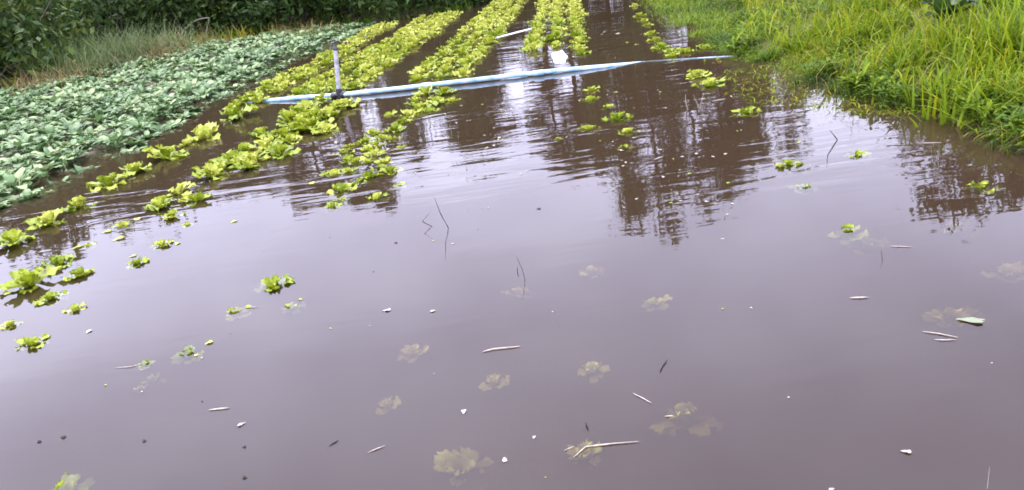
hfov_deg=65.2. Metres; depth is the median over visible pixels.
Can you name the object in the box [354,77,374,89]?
lettuce
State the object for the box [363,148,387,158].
lettuce
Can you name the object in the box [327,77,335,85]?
lettuce
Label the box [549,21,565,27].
lettuce
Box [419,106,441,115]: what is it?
lettuce
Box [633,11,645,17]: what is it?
lettuce
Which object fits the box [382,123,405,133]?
lettuce
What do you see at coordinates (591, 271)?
lettuce
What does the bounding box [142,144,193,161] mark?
lettuce
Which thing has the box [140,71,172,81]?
leafy crop plant
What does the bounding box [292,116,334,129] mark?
lettuce
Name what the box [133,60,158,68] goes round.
leafy crop plant
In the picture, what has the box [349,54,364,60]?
lettuce
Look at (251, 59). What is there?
leafy crop plant
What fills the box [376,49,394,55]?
lettuce
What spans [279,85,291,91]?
lettuce
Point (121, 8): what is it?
shrub
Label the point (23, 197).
leafy crop plant
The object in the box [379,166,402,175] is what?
lettuce
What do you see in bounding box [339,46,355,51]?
lettuce
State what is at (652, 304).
lettuce
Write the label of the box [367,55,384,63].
lettuce
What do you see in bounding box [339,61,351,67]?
lettuce
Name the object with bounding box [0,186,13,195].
leafy crop plant
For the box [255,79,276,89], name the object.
lettuce
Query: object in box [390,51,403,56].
lettuce
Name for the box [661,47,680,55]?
lettuce
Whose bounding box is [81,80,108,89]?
leafy crop plant
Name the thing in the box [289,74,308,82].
lettuce
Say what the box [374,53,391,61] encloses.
lettuce
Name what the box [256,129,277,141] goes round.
lettuce
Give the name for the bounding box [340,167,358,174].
lettuce
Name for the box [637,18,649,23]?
lettuce
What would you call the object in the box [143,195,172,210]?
lettuce
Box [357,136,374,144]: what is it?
lettuce
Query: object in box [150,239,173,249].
lettuce
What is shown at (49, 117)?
leafy crop plant
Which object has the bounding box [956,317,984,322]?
floating scrap
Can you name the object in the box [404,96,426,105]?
lettuce
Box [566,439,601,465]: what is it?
lettuce
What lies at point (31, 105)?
leafy crop plant
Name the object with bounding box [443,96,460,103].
lettuce
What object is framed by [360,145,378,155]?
lettuce
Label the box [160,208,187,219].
lettuce
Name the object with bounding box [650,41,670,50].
lettuce
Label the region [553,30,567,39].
lettuce
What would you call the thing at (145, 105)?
leafy crop plant
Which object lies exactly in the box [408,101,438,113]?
lettuce
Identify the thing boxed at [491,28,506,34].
lettuce
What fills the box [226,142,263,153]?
lettuce
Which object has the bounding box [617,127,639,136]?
lettuce
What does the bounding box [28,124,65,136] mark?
leafy crop plant
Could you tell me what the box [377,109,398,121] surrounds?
lettuce
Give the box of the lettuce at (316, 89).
[308,85,325,94]
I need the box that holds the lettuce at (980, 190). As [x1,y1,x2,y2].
[958,180,1006,199]
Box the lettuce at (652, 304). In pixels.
[641,295,672,311]
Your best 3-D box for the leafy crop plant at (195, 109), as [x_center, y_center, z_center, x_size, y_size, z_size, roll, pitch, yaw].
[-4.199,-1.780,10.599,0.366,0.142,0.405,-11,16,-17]
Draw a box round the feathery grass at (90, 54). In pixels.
[0,2,238,95]
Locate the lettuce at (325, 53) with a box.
[317,51,332,56]
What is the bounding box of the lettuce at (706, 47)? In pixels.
[696,43,715,51]
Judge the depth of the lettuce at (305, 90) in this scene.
10.58 m
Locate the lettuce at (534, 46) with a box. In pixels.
[519,41,544,55]
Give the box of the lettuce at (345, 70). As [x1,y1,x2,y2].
[339,66,356,76]
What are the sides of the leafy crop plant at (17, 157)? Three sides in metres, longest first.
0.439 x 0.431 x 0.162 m
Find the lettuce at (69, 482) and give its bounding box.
[49,472,95,489]
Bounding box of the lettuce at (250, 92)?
[245,90,261,96]
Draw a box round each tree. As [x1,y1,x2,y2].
[26,0,141,42]
[102,0,173,40]
[152,3,217,32]
[174,0,305,29]
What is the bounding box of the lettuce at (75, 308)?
[61,302,86,313]
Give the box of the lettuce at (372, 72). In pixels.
[364,69,383,76]
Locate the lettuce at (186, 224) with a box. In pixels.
[181,222,193,227]
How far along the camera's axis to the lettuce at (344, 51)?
14.50 m
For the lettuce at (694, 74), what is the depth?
8.26 m
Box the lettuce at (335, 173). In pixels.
[320,168,348,182]
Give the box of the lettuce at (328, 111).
[314,104,339,118]
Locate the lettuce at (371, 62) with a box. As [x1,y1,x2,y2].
[367,61,378,67]
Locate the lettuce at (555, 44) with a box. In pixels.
[548,40,564,49]
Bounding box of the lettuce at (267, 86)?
[262,84,273,91]
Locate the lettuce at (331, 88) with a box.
[324,83,348,91]
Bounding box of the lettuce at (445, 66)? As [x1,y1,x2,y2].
[436,63,456,71]
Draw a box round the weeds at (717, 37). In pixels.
[636,0,781,72]
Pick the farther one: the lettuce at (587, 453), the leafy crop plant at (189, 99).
the leafy crop plant at (189, 99)
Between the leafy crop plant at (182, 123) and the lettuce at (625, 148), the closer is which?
the lettuce at (625, 148)
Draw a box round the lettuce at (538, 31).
[529,28,546,35]
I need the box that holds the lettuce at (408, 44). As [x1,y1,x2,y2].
[402,41,417,48]
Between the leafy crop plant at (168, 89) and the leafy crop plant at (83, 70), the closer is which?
the leafy crop plant at (168, 89)
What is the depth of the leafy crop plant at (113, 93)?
12.31 m
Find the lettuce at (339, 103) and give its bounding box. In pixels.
[325,99,351,110]
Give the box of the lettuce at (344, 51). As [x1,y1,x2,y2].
[340,48,352,55]
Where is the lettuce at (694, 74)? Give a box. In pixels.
[686,69,711,80]
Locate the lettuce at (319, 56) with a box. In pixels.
[312,54,323,60]
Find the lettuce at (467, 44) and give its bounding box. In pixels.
[458,41,474,46]
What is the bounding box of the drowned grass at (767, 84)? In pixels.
[657,48,931,125]
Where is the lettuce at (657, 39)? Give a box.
[647,36,665,42]
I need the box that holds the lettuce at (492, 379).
[478,373,509,390]
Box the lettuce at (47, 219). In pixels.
[23,207,64,232]
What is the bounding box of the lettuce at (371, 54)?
[361,52,378,58]
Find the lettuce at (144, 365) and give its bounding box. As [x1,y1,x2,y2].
[137,359,154,370]
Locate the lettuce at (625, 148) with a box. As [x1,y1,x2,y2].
[615,144,635,155]
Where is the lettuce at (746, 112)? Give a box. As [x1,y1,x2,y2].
[728,105,761,117]
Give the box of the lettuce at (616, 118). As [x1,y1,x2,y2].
[601,111,633,123]
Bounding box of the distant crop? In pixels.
[144,21,376,57]
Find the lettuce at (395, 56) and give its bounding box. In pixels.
[392,54,402,62]
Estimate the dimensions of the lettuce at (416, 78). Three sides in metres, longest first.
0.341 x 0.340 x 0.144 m
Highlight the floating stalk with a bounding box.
[573,441,638,457]
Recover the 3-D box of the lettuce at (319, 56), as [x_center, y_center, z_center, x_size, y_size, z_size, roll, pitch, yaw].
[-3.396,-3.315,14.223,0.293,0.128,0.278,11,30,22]
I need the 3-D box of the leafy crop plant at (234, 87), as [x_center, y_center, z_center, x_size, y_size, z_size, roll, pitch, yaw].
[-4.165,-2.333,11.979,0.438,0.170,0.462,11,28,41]
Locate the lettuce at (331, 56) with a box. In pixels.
[325,54,340,60]
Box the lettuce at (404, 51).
[399,48,408,55]
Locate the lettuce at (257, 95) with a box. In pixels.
[241,92,272,100]
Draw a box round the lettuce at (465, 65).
[460,62,474,70]
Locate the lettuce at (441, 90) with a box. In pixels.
[435,86,456,94]
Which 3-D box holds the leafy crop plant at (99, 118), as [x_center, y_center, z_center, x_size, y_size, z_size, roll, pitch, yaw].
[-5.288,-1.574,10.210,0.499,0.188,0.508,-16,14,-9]
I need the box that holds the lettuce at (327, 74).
[318,71,334,78]
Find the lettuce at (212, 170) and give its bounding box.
[192,163,227,180]
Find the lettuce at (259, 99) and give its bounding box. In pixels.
[245,94,269,106]
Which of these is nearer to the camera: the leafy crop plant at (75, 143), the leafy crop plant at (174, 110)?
the leafy crop plant at (75, 143)
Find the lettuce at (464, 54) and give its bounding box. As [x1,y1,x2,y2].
[454,51,470,57]
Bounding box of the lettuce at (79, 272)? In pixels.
[62,266,93,280]
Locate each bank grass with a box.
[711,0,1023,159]
[751,0,1023,140]
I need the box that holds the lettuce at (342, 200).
[333,196,349,203]
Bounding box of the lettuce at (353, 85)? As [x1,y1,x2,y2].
[342,80,365,89]
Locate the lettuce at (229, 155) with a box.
[208,150,250,164]
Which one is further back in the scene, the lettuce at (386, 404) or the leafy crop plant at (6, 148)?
the leafy crop plant at (6, 148)
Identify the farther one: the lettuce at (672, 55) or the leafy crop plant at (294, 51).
the leafy crop plant at (294, 51)
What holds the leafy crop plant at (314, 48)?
on the water at (794, 364)
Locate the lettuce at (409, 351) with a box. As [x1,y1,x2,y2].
[397,343,429,363]
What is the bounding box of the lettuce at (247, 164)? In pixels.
[232,158,264,170]
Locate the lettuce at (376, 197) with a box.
[363,192,389,205]
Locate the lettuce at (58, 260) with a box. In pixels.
[41,253,75,267]
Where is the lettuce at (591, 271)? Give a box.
[579,265,603,278]
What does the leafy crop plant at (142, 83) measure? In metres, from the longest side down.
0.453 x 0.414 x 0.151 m
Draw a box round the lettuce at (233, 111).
[217,102,257,125]
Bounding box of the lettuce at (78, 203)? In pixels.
[63,195,102,211]
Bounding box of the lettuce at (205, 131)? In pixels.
[187,121,220,141]
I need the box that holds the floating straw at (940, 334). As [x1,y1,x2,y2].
[923,331,957,337]
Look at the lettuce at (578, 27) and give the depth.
13.15 m
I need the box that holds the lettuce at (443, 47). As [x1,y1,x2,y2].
[436,45,452,51]
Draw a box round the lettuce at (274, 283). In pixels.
[252,274,293,293]
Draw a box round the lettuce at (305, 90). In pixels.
[301,88,314,94]
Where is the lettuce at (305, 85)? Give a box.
[298,83,315,91]
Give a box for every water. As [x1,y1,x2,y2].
[0,0,1023,489]
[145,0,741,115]
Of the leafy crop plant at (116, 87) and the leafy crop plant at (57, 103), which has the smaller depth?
the leafy crop plant at (57, 103)
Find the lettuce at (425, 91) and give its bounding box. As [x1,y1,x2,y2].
[411,85,437,96]
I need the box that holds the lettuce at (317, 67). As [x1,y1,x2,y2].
[307,65,325,71]
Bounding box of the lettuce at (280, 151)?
[265,143,300,160]
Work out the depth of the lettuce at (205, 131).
8.64 m
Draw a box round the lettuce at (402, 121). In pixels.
[392,116,413,125]
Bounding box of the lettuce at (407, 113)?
[399,109,421,117]
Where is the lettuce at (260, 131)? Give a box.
[247,126,270,136]
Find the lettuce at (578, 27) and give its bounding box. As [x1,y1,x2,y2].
[568,25,588,33]
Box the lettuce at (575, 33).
[568,31,585,40]
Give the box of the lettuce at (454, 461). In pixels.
[432,447,494,486]
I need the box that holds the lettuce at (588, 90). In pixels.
[583,86,599,94]
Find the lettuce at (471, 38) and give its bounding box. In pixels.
[465,34,481,41]
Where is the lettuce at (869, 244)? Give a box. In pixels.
[843,236,895,256]
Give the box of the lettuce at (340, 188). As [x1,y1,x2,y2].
[326,181,356,197]
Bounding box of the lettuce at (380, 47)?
[373,44,386,51]
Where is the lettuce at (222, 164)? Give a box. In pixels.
[205,161,236,172]
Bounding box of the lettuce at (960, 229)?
[932,218,979,239]
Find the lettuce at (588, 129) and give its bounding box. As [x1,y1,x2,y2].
[576,124,601,136]
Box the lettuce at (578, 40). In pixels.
[569,36,586,43]
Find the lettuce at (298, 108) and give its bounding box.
[280,104,315,113]
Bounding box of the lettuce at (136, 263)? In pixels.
[126,256,149,268]
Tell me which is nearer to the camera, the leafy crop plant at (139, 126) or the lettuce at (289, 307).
the lettuce at (289, 307)
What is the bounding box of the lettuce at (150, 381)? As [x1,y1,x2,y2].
[133,372,165,391]
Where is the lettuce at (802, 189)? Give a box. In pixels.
[788,183,818,194]
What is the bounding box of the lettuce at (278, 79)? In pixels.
[272,75,288,84]
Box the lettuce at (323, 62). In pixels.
[318,58,332,66]
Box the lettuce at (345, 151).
[332,147,354,156]
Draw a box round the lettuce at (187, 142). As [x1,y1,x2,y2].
[176,138,199,148]
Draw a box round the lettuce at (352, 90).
[344,85,361,90]
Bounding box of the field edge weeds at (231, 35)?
[0,0,471,87]
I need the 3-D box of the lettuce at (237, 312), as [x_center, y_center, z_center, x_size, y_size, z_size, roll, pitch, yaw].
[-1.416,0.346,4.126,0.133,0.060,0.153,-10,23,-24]
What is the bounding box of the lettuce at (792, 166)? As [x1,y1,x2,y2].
[773,158,815,175]
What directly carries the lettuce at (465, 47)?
on the water at (794, 364)
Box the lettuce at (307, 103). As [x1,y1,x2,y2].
[289,99,322,111]
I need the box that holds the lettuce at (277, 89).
[266,86,288,93]
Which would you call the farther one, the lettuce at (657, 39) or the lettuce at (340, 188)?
the lettuce at (657, 39)
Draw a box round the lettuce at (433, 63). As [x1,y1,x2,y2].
[425,61,441,69]
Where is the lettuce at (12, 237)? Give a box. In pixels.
[0,229,35,247]
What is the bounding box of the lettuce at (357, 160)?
[346,156,365,165]
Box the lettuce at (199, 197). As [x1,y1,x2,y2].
[177,192,211,206]
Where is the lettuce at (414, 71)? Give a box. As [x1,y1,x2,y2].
[407,67,432,81]
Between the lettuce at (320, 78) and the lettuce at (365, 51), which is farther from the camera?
the lettuce at (365, 51)
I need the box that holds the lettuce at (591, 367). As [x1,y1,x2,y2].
[577,361,609,383]
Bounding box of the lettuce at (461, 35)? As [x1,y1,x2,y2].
[456,33,469,38]
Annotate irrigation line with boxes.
[240,39,739,106]
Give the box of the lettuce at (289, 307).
[281,302,305,314]
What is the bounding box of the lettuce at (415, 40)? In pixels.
[410,38,423,44]
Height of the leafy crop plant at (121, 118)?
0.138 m
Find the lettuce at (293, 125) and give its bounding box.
[281,121,306,132]
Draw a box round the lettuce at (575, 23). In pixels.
[565,20,582,28]
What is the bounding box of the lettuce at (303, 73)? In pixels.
[293,71,312,79]
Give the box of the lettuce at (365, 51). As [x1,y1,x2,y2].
[357,48,376,54]
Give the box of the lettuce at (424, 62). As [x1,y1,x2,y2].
[415,59,435,66]
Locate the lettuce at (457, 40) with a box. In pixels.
[448,38,467,44]
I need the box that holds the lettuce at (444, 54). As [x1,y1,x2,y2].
[433,50,450,57]
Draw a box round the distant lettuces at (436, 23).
[337,0,638,50]
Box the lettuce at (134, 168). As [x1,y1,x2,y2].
[117,161,152,180]
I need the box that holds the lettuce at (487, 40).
[478,37,497,45]
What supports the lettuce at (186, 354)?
on the water at (794, 364)
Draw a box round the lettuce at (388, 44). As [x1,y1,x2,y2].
[383,42,395,47]
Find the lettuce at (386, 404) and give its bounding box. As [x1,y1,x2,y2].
[375,396,401,414]
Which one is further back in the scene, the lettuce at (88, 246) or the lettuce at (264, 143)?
the lettuce at (264, 143)
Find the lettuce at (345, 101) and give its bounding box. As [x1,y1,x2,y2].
[329,97,360,111]
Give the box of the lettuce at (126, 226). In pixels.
[110,220,141,236]
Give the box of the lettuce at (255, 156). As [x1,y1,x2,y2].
[242,150,270,161]
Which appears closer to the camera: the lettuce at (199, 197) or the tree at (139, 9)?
the lettuce at (199, 197)
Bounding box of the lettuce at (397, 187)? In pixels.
[388,181,405,192]
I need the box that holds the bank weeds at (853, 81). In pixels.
[721,0,1023,145]
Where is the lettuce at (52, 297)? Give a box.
[33,290,69,305]
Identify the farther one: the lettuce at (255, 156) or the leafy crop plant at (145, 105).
the leafy crop plant at (145, 105)
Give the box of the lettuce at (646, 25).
[642,22,653,27]
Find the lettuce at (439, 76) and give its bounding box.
[430,71,449,81]
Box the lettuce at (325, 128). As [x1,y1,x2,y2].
[311,122,339,136]
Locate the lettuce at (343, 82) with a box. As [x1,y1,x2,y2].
[334,79,352,85]
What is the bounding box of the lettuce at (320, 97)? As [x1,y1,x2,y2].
[312,92,330,103]
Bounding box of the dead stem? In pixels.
[180,17,208,34]
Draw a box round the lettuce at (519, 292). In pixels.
[501,286,532,298]
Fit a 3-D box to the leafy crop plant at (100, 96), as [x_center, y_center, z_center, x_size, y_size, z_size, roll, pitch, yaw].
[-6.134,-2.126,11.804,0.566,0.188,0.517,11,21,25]
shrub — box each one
[0,0,76,86]
[0,0,81,85]
[1,0,102,65]
[24,0,178,51]
[96,0,210,42]
[165,0,273,37]
[195,0,332,33]
[285,0,420,23]
[371,0,469,16]
[440,0,486,10]
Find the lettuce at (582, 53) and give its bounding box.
[573,48,591,56]
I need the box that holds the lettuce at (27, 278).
[0,265,62,293]
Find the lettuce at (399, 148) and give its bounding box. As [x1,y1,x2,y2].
[390,144,410,153]
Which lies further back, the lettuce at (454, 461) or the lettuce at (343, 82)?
the lettuce at (343, 82)
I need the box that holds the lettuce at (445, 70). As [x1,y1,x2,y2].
[436,67,457,74]
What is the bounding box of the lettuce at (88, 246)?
[78,241,96,252]
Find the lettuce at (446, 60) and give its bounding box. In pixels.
[437,57,460,66]
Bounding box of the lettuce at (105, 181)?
[85,171,127,192]
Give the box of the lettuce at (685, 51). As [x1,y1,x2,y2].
[674,47,695,57]
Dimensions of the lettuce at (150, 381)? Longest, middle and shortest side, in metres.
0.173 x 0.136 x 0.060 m
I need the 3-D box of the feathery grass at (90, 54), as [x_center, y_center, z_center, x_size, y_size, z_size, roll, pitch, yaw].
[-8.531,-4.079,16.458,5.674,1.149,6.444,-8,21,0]
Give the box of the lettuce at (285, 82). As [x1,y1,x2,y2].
[274,79,295,87]
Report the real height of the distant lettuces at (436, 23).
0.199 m
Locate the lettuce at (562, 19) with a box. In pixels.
[552,17,567,25]
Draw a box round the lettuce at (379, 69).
[374,67,387,75]
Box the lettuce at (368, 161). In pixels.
[359,158,374,164]
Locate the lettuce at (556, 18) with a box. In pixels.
[549,16,559,21]
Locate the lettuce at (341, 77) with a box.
[331,75,352,82]
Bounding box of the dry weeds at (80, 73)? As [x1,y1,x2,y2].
[0,15,344,101]
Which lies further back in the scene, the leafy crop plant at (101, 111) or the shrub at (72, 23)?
the shrub at (72, 23)
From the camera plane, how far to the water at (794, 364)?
4.09 m
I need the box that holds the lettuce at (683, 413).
[649,399,723,438]
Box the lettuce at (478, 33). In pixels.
[469,31,486,37]
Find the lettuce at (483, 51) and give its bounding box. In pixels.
[472,48,490,56]
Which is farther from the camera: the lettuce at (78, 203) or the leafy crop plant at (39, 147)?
the leafy crop plant at (39, 147)
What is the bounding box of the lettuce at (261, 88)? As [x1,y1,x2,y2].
[254,84,271,92]
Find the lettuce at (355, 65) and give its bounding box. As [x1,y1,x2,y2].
[346,61,363,69]
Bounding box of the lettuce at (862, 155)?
[843,149,872,164]
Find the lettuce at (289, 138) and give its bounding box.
[277,133,302,144]
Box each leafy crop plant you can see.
[0,86,24,95]
[0,93,27,109]
[0,98,26,107]
[0,105,20,112]
[0,105,27,120]
[0,112,21,122]
[0,117,30,127]
[0,120,16,129]
[0,122,29,139]
[0,129,19,142]
[0,132,38,151]
[0,143,16,156]
[0,153,35,167]
[0,157,44,172]
[0,160,14,170]
[0,167,46,190]
[0,169,16,181]
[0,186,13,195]
[0,186,54,207]
[0,199,12,208]
[2,132,44,144]
[3,94,31,102]
[5,83,26,90]
[7,120,47,133]
[10,106,44,120]
[13,89,31,95]
[19,88,47,96]
[19,101,48,111]
[21,82,46,89]
[21,130,74,148]
[21,140,57,153]
[22,99,41,107]
[23,146,68,160]
[26,84,54,95]
[26,105,57,116]
[27,160,65,178]
[28,92,56,100]
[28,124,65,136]
[29,113,63,125]
[32,90,72,100]
[37,95,72,108]
[38,79,69,88]
[39,97,73,110]
[40,175,76,194]
[41,150,86,167]
[44,108,67,120]
[45,123,84,139]
[48,85,71,93]
[48,145,96,160]
[49,118,82,125]
[51,138,93,150]
[53,75,80,85]
[53,105,95,125]
[54,121,93,136]
[61,87,85,99]
[61,93,94,106]
[62,81,85,89]
[62,105,86,113]
[63,100,93,106]
[64,82,94,92]
[64,124,106,139]
[68,131,97,145]
[68,165,106,180]
[70,75,95,86]
[70,87,106,98]
[72,65,96,74]
[78,103,121,117]
[79,93,114,104]
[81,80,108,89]
[81,102,123,109]
[82,110,114,126]
[84,70,104,77]
[84,75,107,81]
[85,84,115,94]
[86,130,134,147]
[90,68,113,75]
[92,96,127,105]
[93,72,113,82]
[93,76,116,85]
[96,125,138,140]
[97,156,136,171]
[98,113,131,123]
[100,121,126,132]
[101,75,136,87]
[102,89,123,100]
[102,145,147,162]
[103,85,123,89]
[104,66,120,74]
[104,104,131,116]
[109,91,134,104]
[116,69,136,74]
[116,74,144,82]
[116,95,144,114]
[117,63,136,72]
[117,139,154,149]
[119,85,135,92]
[120,120,158,132]
[121,85,153,98]
[121,115,155,123]
[122,56,148,68]
[125,65,144,72]
[125,106,152,118]
[126,80,149,88]
[126,129,168,142]
[127,69,150,76]
[128,77,150,86]
[129,94,159,102]
[131,102,155,111]
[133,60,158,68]
[133,107,169,121]
[136,89,166,98]
[140,57,168,66]
[140,65,160,75]
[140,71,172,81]
[142,99,183,115]
[144,83,180,94]
[144,95,181,107]
[145,120,179,136]
[149,67,172,78]
[151,81,169,87]
[152,63,170,69]
[153,62,173,68]
[154,100,187,113]
[156,93,186,100]
[158,72,182,83]
[160,80,184,89]
[160,118,194,130]
[161,52,184,58]
[164,57,178,64]
[164,67,182,73]
[166,111,201,123]
[168,62,190,71]
[168,71,190,81]
[169,85,199,96]
[170,58,188,63]
[173,77,201,92]
[174,52,200,64]
[176,76,198,81]
[176,95,201,105]
[178,70,210,81]
[179,57,203,67]
[180,48,206,57]
[181,106,208,114]
[185,63,207,70]
[188,86,216,99]
[192,82,224,94]
[193,57,221,66]
[194,53,217,60]
[195,72,221,80]
[196,53,210,63]
[196,61,226,73]
[197,69,216,73]
[198,80,229,87]
[200,96,226,105]
[207,48,227,57]
[207,66,233,78]
[210,91,236,100]
[212,64,242,71]
[214,53,235,61]
[214,75,233,84]
[215,55,238,64]
[218,48,244,56]
[219,71,248,81]
[219,84,251,94]
[222,62,240,68]
[225,65,257,75]
[226,47,247,53]
[230,52,251,60]
[231,58,255,65]
[235,82,260,91]
[237,54,259,64]
[241,77,258,83]
[243,62,268,67]
[245,72,269,80]
[246,48,260,55]
[247,62,263,73]
[250,53,274,65]
[251,68,277,76]
[252,45,280,55]
[259,51,284,61]
[260,43,277,47]
[260,64,287,73]
[262,45,284,51]
[277,45,293,51]
[280,38,303,46]
[280,58,295,64]
[283,47,298,55]
[284,45,303,50]
[290,43,310,48]
[291,51,309,57]
[301,40,315,45]
[306,38,324,47]
[306,46,321,50]
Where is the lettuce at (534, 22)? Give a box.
[528,20,541,25]
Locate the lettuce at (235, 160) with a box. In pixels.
[227,156,250,170]
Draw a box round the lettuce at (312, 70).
[302,67,320,76]
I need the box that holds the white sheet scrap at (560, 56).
[551,50,567,62]
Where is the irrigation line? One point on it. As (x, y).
(339, 93)
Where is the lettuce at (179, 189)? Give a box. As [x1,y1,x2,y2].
[164,181,195,199]
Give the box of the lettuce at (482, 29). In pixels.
[471,27,487,33]
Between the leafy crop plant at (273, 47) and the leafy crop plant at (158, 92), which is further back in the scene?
the leafy crop plant at (273, 47)
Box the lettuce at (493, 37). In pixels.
[483,35,498,41]
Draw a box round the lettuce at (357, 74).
[346,71,363,78]
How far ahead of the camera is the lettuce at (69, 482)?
2.88 m
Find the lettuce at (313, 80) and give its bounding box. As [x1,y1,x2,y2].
[306,77,320,86]
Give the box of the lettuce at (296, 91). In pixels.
[285,87,309,103]
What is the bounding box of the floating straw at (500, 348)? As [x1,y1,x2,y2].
[483,346,519,351]
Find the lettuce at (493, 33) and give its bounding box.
[482,30,501,37]
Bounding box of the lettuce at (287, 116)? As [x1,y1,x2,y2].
[276,110,308,127]
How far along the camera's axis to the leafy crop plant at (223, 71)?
13.27 m
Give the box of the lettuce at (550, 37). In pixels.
[541,32,562,42]
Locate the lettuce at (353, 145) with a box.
[343,142,359,148]
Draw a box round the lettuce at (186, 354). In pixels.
[170,345,203,364]
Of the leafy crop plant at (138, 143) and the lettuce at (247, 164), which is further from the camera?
the leafy crop plant at (138, 143)
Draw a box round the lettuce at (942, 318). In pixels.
[921,305,993,334]
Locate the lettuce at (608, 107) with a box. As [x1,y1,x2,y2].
[597,104,619,111]
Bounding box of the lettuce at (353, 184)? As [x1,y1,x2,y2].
[347,179,366,189]
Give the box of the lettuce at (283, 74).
[276,71,294,78]
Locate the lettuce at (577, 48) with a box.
[570,44,587,53]
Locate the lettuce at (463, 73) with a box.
[451,68,474,78]
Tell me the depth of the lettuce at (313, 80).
11.27 m
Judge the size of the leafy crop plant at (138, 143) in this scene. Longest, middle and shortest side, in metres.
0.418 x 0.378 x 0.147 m
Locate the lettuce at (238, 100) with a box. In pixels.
[229,98,245,104]
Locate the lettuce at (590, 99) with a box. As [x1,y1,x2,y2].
[579,95,601,103]
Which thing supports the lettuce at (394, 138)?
on the water at (794, 364)
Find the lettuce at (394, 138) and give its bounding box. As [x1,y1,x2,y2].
[385,135,401,143]
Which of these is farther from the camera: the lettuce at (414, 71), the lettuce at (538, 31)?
the lettuce at (538, 31)
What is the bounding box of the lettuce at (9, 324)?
[0,319,23,329]
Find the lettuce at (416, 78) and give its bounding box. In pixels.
[406,74,430,84]
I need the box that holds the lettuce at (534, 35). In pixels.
[525,32,545,40]
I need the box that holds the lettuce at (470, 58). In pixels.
[457,54,480,62]
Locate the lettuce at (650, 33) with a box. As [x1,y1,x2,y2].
[644,30,659,36]
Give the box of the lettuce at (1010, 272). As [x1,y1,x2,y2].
[980,261,1023,284]
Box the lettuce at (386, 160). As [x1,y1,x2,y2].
[373,156,392,165]
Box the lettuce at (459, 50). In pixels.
[450,46,472,56]
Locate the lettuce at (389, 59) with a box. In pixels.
[380,57,398,65]
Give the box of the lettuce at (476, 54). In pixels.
[471,51,485,59]
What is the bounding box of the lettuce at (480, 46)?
[472,44,490,51]
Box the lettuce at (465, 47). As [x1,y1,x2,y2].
[457,45,471,50]
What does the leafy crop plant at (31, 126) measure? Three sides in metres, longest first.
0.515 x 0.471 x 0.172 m
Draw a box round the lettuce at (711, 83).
[690,76,727,90]
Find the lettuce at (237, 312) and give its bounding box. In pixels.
[226,306,251,321]
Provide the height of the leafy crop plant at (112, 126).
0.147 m
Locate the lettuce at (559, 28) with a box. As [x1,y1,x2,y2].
[552,26,567,31]
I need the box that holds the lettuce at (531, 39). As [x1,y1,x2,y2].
[523,37,542,43]
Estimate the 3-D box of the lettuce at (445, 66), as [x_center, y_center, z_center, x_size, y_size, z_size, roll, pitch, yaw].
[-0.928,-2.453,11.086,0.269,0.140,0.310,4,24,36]
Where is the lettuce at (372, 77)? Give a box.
[362,73,376,79]
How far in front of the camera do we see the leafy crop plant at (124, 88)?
12.69 m
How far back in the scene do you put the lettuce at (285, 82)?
11.69 m
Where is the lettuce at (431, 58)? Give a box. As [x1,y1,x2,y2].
[426,55,442,61]
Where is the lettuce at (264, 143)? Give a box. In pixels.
[250,135,284,149]
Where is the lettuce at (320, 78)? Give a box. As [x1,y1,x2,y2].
[316,75,329,82]
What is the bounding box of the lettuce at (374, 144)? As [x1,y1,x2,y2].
[362,139,386,147]
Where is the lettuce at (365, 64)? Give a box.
[357,63,373,72]
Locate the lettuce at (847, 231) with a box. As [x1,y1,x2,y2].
[827,224,869,245]
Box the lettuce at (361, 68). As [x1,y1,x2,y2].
[354,65,374,73]
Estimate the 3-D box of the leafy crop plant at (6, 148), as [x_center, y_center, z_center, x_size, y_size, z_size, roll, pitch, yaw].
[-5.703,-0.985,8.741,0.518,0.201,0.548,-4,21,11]
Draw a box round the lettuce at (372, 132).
[363,128,385,137]
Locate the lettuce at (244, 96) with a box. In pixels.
[231,93,249,101]
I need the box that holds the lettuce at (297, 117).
[285,112,321,125]
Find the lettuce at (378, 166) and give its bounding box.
[370,164,386,173]
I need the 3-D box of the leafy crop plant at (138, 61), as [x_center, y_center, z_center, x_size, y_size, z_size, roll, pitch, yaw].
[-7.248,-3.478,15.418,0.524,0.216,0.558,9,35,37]
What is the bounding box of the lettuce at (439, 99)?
[423,96,449,105]
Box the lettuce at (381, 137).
[374,134,391,140]
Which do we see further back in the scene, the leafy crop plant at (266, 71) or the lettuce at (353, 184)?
the leafy crop plant at (266, 71)
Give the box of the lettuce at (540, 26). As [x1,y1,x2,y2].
[531,24,546,29]
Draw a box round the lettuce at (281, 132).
[264,127,298,137]
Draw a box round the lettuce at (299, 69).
[288,66,308,72]
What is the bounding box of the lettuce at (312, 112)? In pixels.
[304,108,324,120]
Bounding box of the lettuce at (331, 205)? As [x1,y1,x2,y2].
[321,201,341,212]
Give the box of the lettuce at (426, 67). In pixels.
[415,62,436,72]
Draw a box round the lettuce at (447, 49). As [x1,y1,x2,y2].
[435,48,453,56]
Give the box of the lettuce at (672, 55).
[663,51,679,58]
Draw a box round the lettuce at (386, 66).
[377,62,394,69]
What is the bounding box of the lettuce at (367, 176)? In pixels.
[357,170,383,180]
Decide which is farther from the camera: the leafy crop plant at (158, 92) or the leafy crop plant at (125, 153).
the leafy crop plant at (158, 92)
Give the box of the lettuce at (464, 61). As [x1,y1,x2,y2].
[455,58,475,68]
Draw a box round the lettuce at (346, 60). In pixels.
[339,58,354,66]
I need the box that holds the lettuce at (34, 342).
[14,333,50,350]
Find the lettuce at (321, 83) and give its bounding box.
[308,80,329,90]
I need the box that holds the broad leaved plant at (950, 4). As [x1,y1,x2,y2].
[919,0,989,24]
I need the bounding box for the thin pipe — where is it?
[495,28,531,38]
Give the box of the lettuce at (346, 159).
[337,154,353,164]

